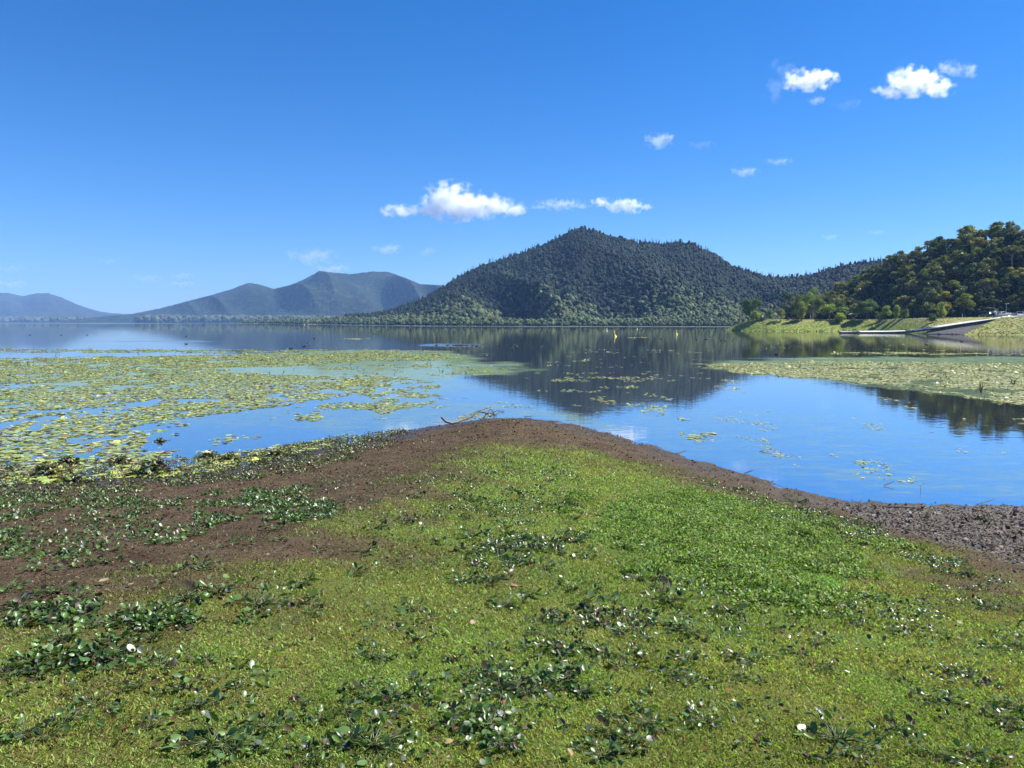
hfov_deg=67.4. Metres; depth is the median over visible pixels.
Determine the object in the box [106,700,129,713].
leaf clump
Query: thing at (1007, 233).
gum tree
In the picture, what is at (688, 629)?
leaf clump
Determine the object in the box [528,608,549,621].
leaf clump
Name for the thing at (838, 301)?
gum tree
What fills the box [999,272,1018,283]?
gum tree
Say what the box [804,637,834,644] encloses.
leaf clump
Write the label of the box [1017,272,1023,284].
gum tree
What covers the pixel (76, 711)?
leaf clump
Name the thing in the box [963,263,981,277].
gum tree
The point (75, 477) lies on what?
plant heap
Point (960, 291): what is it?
gum tree
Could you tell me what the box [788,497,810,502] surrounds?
leaf clump
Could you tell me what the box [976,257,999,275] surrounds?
gum tree
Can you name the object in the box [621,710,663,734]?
leaf clump
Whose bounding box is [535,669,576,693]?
leaf clump
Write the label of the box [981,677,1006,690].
leaf clump
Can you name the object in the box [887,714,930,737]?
leaf clump
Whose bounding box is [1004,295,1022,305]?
gum tree
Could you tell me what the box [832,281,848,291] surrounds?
gum tree
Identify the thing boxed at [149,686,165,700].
leaf clump
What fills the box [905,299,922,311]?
gum tree
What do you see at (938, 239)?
gum tree
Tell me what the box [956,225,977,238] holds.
gum tree
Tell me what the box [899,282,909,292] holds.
gum tree
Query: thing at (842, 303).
gum tree
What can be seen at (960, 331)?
boat ramp
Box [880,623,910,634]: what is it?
leaf clump
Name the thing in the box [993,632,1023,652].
leaf clump
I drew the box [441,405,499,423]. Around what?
driftwood branch
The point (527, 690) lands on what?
leaf clump
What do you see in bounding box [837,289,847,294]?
gum tree
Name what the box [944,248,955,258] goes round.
gum tree
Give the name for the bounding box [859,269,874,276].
gum tree
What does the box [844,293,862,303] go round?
gum tree
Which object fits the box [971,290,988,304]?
gum tree
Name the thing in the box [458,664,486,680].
leaf clump
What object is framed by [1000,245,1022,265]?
gum tree
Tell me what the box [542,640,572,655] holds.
leaf clump
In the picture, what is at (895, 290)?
gum tree
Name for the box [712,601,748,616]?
leaf clump
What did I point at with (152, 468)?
plant heap
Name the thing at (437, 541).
leaf clump
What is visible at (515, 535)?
leaf clump
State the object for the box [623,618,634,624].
leaf clump
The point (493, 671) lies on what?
leaf clump
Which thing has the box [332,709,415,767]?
leaf clump
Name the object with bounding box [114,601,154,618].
leaf clump
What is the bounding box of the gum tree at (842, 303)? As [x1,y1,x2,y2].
[835,301,847,307]
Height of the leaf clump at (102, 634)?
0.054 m
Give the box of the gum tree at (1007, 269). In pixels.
[997,266,1013,274]
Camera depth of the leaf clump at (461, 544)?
8.49 m
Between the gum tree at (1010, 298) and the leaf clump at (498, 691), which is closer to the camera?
the leaf clump at (498, 691)
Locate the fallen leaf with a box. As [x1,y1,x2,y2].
[444,738,452,743]
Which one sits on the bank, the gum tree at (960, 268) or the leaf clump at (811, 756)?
the gum tree at (960, 268)
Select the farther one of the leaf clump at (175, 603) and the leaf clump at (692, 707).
the leaf clump at (175, 603)
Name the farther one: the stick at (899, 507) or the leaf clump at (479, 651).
the stick at (899, 507)
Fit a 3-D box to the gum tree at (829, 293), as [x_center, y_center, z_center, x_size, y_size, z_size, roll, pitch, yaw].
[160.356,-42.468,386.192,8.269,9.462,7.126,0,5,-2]
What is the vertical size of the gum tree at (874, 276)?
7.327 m
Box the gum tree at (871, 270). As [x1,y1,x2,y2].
[865,264,880,277]
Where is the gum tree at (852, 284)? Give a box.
[846,279,857,289]
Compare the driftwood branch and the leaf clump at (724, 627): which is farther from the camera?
the driftwood branch
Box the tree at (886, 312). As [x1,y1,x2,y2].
[880,305,891,319]
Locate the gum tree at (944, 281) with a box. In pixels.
[938,278,949,288]
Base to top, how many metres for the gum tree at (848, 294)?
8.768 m
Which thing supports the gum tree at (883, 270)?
on the bank
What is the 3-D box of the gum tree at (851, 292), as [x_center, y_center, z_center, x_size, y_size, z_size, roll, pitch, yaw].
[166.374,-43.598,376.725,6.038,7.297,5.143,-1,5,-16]
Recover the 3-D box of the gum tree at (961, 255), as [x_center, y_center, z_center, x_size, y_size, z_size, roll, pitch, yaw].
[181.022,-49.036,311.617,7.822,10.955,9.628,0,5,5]
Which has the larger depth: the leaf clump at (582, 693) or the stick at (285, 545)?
the stick at (285, 545)
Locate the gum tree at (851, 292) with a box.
[845,288,854,294]
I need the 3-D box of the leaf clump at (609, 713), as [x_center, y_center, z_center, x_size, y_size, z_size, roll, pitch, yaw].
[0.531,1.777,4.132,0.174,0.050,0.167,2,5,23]
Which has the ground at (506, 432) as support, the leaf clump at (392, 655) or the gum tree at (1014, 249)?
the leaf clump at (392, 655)
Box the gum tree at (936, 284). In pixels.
[922,280,944,294]
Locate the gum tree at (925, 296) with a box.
[917,287,940,303]
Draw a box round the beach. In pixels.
[242,323,410,325]
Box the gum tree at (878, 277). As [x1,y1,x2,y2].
[875,274,884,280]
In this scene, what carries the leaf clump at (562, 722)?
on the ground at (506, 432)
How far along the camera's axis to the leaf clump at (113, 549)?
8.04 m
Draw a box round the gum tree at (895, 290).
[890,284,906,296]
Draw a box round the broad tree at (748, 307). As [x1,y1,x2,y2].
[742,298,761,317]
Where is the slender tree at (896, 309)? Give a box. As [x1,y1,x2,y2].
[893,305,900,318]
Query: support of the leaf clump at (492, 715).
on the ground at (506, 432)
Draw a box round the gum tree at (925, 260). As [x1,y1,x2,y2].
[921,256,933,265]
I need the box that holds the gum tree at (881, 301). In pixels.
[876,299,886,304]
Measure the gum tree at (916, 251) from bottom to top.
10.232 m
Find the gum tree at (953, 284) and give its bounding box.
[945,280,959,294]
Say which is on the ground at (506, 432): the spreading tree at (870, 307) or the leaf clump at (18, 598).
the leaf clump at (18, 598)
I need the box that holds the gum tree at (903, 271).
[897,263,913,275]
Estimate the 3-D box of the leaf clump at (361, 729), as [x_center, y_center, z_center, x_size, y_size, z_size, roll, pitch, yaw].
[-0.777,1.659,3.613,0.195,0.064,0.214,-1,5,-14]
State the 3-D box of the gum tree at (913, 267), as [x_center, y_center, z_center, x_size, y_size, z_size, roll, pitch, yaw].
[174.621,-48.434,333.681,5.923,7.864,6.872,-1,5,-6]
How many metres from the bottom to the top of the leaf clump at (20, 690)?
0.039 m
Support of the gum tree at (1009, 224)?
on the bank
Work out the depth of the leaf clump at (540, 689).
4.42 m
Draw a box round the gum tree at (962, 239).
[955,233,977,250]
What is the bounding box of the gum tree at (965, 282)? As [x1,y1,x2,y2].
[960,278,971,286]
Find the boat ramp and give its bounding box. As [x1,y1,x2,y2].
[923,323,985,334]
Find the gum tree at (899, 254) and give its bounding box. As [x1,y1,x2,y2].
[890,250,910,264]
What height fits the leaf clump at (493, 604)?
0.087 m
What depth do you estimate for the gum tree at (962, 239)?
317.19 m
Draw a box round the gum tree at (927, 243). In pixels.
[923,240,937,252]
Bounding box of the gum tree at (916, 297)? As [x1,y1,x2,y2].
[912,293,920,303]
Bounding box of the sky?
[0,0,1023,313]
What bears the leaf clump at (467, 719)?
on the ground at (506, 432)
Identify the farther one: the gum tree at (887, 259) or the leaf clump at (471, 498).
the gum tree at (887, 259)
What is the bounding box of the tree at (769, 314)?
[765,309,773,318]
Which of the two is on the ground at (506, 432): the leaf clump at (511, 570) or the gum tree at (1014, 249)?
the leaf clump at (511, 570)
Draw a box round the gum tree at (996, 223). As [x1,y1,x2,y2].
[988,221,1005,238]
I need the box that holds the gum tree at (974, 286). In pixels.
[965,281,982,292]
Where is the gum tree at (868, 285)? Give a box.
[862,280,881,294]
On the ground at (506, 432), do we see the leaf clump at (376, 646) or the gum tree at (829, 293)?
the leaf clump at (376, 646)
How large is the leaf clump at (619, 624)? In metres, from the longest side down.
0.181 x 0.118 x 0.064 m
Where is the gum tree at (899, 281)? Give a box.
[889,278,904,291]
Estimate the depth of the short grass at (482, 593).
5.04 m
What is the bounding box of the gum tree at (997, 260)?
[990,256,1005,267]
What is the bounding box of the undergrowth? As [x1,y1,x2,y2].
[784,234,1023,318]
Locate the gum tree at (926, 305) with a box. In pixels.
[920,302,935,311]
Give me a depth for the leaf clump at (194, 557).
6.80 m
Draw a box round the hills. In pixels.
[0,293,123,316]
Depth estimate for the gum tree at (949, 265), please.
309.09 m
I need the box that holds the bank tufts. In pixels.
[726,316,1023,334]
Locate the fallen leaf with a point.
(448, 740)
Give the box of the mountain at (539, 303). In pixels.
[229,275,730,326]
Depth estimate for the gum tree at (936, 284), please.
300.80 m
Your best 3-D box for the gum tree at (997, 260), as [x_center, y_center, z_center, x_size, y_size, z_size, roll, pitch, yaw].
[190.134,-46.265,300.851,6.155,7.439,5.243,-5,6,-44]
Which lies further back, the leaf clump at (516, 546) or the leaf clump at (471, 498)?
the leaf clump at (471, 498)
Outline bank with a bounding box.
[726,261,1023,334]
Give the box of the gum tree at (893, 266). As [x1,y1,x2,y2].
[886,261,900,272]
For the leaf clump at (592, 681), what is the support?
on the ground at (506, 432)
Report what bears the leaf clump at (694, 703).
on the ground at (506, 432)
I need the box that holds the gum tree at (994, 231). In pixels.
[988,225,1006,238]
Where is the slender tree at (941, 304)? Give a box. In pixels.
[937,301,946,317]
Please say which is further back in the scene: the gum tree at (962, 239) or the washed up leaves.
the gum tree at (962, 239)
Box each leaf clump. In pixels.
[0,578,30,591]
[0,595,42,614]
[0,663,30,679]
[0,714,50,740]
[2,645,55,667]
[5,682,32,695]
[9,657,55,673]
[10,653,57,674]
[22,722,70,742]
[25,665,52,681]
[27,647,57,655]
[30,664,62,676]
[33,580,78,594]
[33,620,80,643]
[39,606,84,626]
[40,704,88,731]
[47,584,103,601]
[55,627,83,641]
[62,549,78,559]
[71,615,117,628]
[72,643,125,661]
[73,690,120,713]
[85,553,122,563]
[88,642,138,662]
[88,660,125,671]
[95,631,128,641]
[96,632,111,643]
[100,542,126,551]
[104,609,139,624]
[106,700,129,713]
[108,626,139,641]
[108,653,135,667]
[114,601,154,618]
[115,636,141,645]
[117,673,159,689]
[120,709,175,734]
[122,609,170,631]
[130,560,149,568]
[133,621,170,640]
[138,534,168,545]
[138,647,182,668]
[140,600,191,623]
[147,597,185,609]
[149,579,163,587]
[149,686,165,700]
[151,533,186,545]
[158,601,184,609]
[161,580,213,605]
[161,710,267,762]
[163,608,198,626]
[165,602,195,610]
[166,674,204,691]
[172,689,227,713]
[173,697,203,711]
[174,555,220,569]
[184,523,209,534]
[185,615,201,626]
[188,574,241,601]
[195,652,219,661]
[196,727,263,766]
[227,583,290,614]
[228,660,248,667]
[229,680,248,690]
[231,533,247,541]
[235,612,260,622]
[239,735,271,753]
[249,709,294,729]
[252,666,280,680]
[257,521,285,530]
[270,532,289,540]
[281,589,320,607]
[285,738,334,767]
[286,572,318,586]
[289,692,313,706]
[298,704,338,722]
[302,604,323,615]
[311,731,354,750]
[322,695,364,720]
[326,723,368,748]
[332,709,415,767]
[340,721,383,748]
[346,562,366,575]
[349,680,386,702]
[354,541,377,553]
[354,643,390,666]
[357,647,369,653]
[360,618,382,627]
[362,520,386,529]
[366,722,411,750]
[371,649,398,660]
[374,696,410,719]
[383,682,416,699]
[394,513,417,522]
[396,596,429,614]
[405,628,436,642]
[406,645,421,656]
[407,490,425,496]
[409,671,427,682]
[412,682,443,698]
[430,710,474,733]
[431,536,448,544]
[438,689,500,722]
[442,649,467,663]
[448,568,481,585]
[452,705,490,734]
[453,542,488,553]
[454,733,475,745]
[458,524,492,538]
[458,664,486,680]
[461,680,496,700]
[463,495,486,501]
[464,712,505,734]
[466,658,497,674]
[469,566,516,583]
[469,704,511,728]
[470,662,507,685]
[470,694,495,711]
[472,667,525,694]
[474,648,486,654]
[477,538,514,552]
[477,681,520,701]
[478,667,497,676]
[478,731,512,747]
[479,693,528,725]
[479,726,524,755]
[480,654,513,669]
[484,725,527,753]
[485,640,508,652]
[486,510,496,516]
[486,591,525,608]
[496,542,530,552]
[496,660,528,673]
[500,680,527,694]
[501,667,534,685]
[504,528,536,538]
[504,553,531,564]
[505,672,535,685]
[507,638,542,652]
[511,679,543,696]
[515,588,542,596]
[515,687,530,699]
[524,627,543,634]
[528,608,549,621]
[530,678,549,695]
[535,556,564,570]
[535,664,557,674]
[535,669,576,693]
[539,663,580,688]
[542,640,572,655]
[544,656,580,675]
[547,621,569,635]
[548,501,574,507]
[554,545,566,554]
[555,534,572,542]
[556,579,586,590]
[557,670,578,681]
[557,717,573,729]
[562,511,589,519]
[564,536,585,543]
[567,590,601,609]
[567,677,604,693]
[568,739,590,752]
[571,683,592,699]
[572,625,586,633]
[572,688,589,697]
[574,637,603,652]
[582,714,623,742]
[584,583,601,593]
[584,736,628,766]
[589,641,624,658]
[594,718,634,743]
[597,591,626,604]
[597,706,628,719]
[606,653,636,671]
[611,622,627,636]
[611,726,658,753]
[618,568,655,581]
[619,541,645,549]
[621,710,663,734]
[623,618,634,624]
[630,699,657,713]
[632,628,658,642]
[638,683,655,692]
[640,587,695,603]
[648,576,687,595]
[651,616,675,626]
[655,571,670,579]
[655,664,687,680]
[665,616,717,637]
[667,622,682,630]
[667,645,705,665]
[670,668,707,687]
[682,702,727,728]
[687,700,702,711]
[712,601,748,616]
[719,665,750,682]
[721,626,741,635]
[721,649,743,660]
[727,646,773,665]
[753,733,771,745]
[755,674,768,682]
[780,644,808,655]
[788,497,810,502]
[793,706,881,758]
[802,750,821,760]
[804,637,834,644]
[808,659,834,672]
[816,746,836,762]
[835,739,854,754]
[845,618,873,629]
[858,528,883,535]
[868,722,888,738]
[877,714,911,737]
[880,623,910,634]
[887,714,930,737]
[907,733,963,765]
[908,687,950,708]
[911,637,935,645]
[925,689,971,710]
[938,662,970,675]
[948,567,965,574]
[949,665,986,681]
[953,738,989,761]
[966,746,1016,766]
[972,676,985,684]
[976,599,1001,609]
[976,638,1010,651]
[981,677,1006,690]
[981,703,1023,726]
[991,693,1023,712]
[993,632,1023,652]
[998,718,1023,731]
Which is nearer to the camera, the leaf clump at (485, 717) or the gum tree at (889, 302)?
the leaf clump at (485, 717)
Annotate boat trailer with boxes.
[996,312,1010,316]
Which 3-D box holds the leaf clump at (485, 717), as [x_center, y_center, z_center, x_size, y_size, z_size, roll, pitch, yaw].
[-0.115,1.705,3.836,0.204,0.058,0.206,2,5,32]
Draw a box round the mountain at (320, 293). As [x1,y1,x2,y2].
[53,271,442,322]
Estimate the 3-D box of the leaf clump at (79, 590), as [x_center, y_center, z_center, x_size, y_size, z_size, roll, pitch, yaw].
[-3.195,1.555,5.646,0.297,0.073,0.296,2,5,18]
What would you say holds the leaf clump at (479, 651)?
on the ground at (506, 432)
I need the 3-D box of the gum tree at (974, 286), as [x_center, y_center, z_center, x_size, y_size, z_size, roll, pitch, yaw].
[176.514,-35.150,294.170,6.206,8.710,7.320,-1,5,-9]
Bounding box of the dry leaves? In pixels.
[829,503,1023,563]
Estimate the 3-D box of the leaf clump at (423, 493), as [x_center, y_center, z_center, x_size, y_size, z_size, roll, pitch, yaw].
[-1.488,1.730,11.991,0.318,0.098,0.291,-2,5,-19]
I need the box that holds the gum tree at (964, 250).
[956,248,970,254]
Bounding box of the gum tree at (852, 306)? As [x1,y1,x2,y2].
[849,303,857,314]
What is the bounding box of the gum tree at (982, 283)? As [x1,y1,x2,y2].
[976,278,999,292]
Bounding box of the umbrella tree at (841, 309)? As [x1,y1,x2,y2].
[832,306,848,315]
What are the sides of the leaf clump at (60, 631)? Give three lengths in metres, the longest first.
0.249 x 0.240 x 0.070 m
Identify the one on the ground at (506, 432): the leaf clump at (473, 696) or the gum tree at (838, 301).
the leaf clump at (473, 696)
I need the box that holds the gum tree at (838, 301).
[834,298,847,307]
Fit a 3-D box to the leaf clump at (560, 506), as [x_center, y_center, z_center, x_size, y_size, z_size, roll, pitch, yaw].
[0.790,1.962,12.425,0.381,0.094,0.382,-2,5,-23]
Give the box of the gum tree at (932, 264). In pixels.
[921,261,940,274]
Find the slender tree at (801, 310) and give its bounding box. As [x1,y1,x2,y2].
[797,301,806,320]
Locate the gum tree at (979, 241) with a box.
[967,237,989,249]
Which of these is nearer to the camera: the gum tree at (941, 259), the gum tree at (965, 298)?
the gum tree at (965, 298)
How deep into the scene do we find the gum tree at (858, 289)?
365.43 m
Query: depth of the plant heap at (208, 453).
22.61 m
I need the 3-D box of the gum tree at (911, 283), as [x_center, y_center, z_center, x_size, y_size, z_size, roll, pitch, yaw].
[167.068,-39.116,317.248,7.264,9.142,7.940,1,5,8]
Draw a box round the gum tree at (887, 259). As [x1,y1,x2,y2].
[881,255,893,267]
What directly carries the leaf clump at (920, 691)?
on the ground at (506, 432)
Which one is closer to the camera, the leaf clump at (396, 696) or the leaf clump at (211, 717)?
the leaf clump at (211, 717)
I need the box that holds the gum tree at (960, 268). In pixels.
[952,262,970,275]
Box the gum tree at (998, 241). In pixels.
[988,237,1005,246]
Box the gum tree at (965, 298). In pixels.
[956,293,976,316]
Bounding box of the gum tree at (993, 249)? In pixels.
[981,242,1001,258]
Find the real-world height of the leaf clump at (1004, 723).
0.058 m
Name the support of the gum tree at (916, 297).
on the bank
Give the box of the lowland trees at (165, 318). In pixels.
[0,314,335,322]
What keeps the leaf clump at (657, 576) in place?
on the ground at (506, 432)
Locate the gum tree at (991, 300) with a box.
[984,295,1001,307]
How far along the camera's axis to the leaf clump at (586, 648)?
5.27 m
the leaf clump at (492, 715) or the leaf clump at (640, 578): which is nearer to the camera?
the leaf clump at (492, 715)
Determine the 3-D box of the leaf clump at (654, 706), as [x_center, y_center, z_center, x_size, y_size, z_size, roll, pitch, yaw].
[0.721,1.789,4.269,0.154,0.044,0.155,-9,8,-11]
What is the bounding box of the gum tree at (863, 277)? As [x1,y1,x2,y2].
[857,273,869,284]
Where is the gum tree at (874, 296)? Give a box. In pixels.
[868,295,879,300]
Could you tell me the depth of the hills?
5230.13 m
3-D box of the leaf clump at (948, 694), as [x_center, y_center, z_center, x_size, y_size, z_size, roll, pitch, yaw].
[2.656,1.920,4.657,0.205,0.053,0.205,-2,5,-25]
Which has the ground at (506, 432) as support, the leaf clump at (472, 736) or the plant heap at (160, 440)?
the leaf clump at (472, 736)
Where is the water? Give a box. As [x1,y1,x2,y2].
[0,322,1023,506]
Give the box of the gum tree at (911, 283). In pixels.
[908,279,923,289]
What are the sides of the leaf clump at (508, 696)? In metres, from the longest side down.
0.309 x 0.289 x 0.072 m
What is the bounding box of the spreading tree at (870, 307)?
[852,301,878,319]
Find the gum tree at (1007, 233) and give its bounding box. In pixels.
[1003,227,1017,237]
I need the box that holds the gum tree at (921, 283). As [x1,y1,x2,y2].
[911,280,931,291]
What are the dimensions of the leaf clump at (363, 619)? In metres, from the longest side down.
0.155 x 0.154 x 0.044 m
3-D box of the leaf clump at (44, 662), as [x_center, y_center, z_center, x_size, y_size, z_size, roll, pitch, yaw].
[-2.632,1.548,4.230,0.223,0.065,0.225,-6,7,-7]
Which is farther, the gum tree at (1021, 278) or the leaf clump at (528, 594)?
the gum tree at (1021, 278)
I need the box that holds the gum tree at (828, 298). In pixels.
[822,296,836,306]
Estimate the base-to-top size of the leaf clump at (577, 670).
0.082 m
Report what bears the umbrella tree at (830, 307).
on the bank
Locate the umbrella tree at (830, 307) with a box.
[819,304,836,318]
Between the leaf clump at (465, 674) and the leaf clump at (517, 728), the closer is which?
the leaf clump at (517, 728)
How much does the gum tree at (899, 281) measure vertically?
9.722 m
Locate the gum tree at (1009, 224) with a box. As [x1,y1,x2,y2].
[998,220,1020,232]
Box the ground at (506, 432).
[0,418,1023,767]
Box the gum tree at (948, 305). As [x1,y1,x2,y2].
[935,302,952,317]
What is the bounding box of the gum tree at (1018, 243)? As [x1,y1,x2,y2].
[1013,238,1023,250]
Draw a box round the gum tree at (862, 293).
[857,290,868,300]
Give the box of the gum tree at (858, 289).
[854,281,872,292]
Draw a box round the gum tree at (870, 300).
[866,299,877,318]
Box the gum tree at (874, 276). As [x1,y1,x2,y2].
[869,273,877,281]
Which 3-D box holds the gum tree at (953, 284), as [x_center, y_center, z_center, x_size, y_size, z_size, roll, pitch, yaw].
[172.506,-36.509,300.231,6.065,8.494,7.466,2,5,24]
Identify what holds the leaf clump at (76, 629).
on the ground at (506, 432)
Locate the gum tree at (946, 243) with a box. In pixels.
[935,238,956,251]
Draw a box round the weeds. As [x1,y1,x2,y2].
[548,485,927,619]
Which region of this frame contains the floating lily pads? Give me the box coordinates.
[0,337,1023,479]
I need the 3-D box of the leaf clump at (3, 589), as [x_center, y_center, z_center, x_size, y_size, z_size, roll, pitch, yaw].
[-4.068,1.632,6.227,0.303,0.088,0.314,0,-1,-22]
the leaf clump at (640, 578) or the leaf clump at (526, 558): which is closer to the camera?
the leaf clump at (640, 578)
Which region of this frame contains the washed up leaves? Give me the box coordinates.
[0,427,1023,767]
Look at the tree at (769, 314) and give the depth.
332.31 m
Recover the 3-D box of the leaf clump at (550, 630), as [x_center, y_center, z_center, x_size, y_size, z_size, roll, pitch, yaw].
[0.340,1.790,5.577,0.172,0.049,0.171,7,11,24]
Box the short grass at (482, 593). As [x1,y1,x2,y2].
[0,421,1023,767]
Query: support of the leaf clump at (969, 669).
on the ground at (506, 432)
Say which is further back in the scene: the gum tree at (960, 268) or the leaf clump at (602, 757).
the gum tree at (960, 268)
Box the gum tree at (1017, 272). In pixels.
[1012,267,1023,277]
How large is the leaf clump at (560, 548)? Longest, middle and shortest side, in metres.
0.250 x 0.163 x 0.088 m
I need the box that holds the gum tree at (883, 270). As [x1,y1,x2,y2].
[876,265,887,273]
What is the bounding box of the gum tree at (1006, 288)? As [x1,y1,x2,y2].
[996,283,1012,295]
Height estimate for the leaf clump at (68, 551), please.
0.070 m
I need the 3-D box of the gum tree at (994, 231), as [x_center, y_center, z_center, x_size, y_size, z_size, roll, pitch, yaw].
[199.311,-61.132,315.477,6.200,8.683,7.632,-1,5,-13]
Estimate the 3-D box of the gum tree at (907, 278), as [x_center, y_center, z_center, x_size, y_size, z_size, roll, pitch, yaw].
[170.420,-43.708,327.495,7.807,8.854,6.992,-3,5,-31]
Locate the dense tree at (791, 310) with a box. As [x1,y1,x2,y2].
[779,293,802,318]
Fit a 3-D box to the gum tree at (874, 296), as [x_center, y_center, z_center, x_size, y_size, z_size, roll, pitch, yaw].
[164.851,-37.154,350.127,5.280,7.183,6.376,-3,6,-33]
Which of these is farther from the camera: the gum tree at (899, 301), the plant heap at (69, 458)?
the gum tree at (899, 301)
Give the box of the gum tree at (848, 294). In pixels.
[837,291,851,297]
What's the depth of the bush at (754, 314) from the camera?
332.62 m
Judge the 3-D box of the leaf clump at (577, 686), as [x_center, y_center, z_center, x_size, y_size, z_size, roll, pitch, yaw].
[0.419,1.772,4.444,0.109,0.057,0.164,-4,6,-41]
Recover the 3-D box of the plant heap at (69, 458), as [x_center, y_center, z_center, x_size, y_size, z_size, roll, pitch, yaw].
[-12.572,2.131,21.818,0.905,0.255,0.734,4,6,40]
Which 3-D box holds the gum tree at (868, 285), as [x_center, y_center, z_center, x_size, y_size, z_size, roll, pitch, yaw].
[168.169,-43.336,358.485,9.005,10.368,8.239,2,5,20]
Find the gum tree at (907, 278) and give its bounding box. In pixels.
[901,271,920,282]
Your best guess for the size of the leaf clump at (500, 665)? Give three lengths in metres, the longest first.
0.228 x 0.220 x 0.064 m
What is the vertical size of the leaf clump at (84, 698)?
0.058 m
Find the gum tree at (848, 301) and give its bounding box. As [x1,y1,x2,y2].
[844,297,858,307]
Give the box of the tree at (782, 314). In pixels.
[776,308,785,321]
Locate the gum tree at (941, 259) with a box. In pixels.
[934,254,955,267]
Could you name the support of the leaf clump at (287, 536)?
on the ground at (506, 432)
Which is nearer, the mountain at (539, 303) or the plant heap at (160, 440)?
the plant heap at (160, 440)
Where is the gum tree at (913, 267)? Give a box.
[907,264,920,272]
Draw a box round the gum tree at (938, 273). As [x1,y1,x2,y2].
[922,265,947,280]
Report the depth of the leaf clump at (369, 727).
3.63 m
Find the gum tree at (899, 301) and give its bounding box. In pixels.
[892,295,913,309]
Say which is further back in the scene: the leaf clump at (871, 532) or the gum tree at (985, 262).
the gum tree at (985, 262)
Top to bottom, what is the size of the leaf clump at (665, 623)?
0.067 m
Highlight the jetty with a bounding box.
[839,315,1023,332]
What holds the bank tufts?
on the bank
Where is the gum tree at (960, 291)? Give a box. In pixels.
[950,286,974,303]
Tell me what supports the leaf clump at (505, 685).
on the ground at (506, 432)
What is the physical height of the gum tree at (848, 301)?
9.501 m
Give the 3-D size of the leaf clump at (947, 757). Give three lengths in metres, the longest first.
0.272 x 0.255 x 0.064 m
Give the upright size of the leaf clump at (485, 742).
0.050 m
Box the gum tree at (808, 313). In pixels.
[805,304,815,318]
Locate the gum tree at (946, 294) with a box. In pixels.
[937,290,951,302]
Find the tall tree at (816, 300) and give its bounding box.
[801,287,824,318]
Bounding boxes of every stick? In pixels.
[274,536,299,552]
[882,506,918,507]
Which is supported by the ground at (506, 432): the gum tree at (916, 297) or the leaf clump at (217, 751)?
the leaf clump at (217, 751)
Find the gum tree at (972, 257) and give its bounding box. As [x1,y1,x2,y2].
[965,247,985,262]
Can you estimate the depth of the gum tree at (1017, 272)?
290.13 m
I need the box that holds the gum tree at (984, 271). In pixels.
[969,267,996,281]
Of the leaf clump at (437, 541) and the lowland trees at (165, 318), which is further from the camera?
the lowland trees at (165, 318)
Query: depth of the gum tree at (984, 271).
295.16 m
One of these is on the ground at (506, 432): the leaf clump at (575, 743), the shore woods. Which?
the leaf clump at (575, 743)
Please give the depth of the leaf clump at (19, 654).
4.32 m
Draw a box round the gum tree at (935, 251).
[925,247,939,260]
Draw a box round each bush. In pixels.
[750,310,762,320]
[834,312,846,321]
[874,311,881,320]
[900,309,908,318]
[929,313,936,321]
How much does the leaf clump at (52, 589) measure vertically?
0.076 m
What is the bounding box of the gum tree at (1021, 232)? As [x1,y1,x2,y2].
[1016,230,1023,235]
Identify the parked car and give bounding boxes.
[979,313,994,316]
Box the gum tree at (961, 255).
[948,250,968,265]
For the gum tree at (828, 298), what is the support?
on the bank
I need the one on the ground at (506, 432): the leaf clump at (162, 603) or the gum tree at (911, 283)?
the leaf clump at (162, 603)
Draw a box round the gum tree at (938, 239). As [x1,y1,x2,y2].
[929,236,945,247]
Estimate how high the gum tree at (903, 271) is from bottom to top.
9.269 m
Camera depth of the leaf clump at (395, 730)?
3.69 m
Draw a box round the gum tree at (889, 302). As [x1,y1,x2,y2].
[881,296,896,310]
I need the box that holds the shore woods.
[241,280,787,325]
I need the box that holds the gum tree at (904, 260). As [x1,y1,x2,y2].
[897,253,912,262]
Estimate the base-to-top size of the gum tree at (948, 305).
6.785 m
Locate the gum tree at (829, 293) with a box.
[824,290,837,295]
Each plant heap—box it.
[10,462,66,477]
[54,455,81,464]
[57,473,105,483]
[100,455,139,464]
[128,458,188,478]
[152,438,166,442]
[194,449,225,460]
[218,451,247,459]
[267,448,292,456]
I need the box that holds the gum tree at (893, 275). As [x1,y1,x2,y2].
[889,271,898,279]
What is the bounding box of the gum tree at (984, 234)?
[974,229,988,239]
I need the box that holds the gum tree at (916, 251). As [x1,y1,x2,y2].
[909,246,927,259]
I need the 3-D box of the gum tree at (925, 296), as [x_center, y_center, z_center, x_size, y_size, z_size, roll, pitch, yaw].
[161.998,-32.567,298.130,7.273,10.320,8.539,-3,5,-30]
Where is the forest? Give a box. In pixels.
[343,225,889,319]
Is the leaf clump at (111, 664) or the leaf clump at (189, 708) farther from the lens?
the leaf clump at (111, 664)
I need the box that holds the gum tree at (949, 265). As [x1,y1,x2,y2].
[940,260,956,277]
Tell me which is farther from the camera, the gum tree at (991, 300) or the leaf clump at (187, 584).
the gum tree at (991, 300)

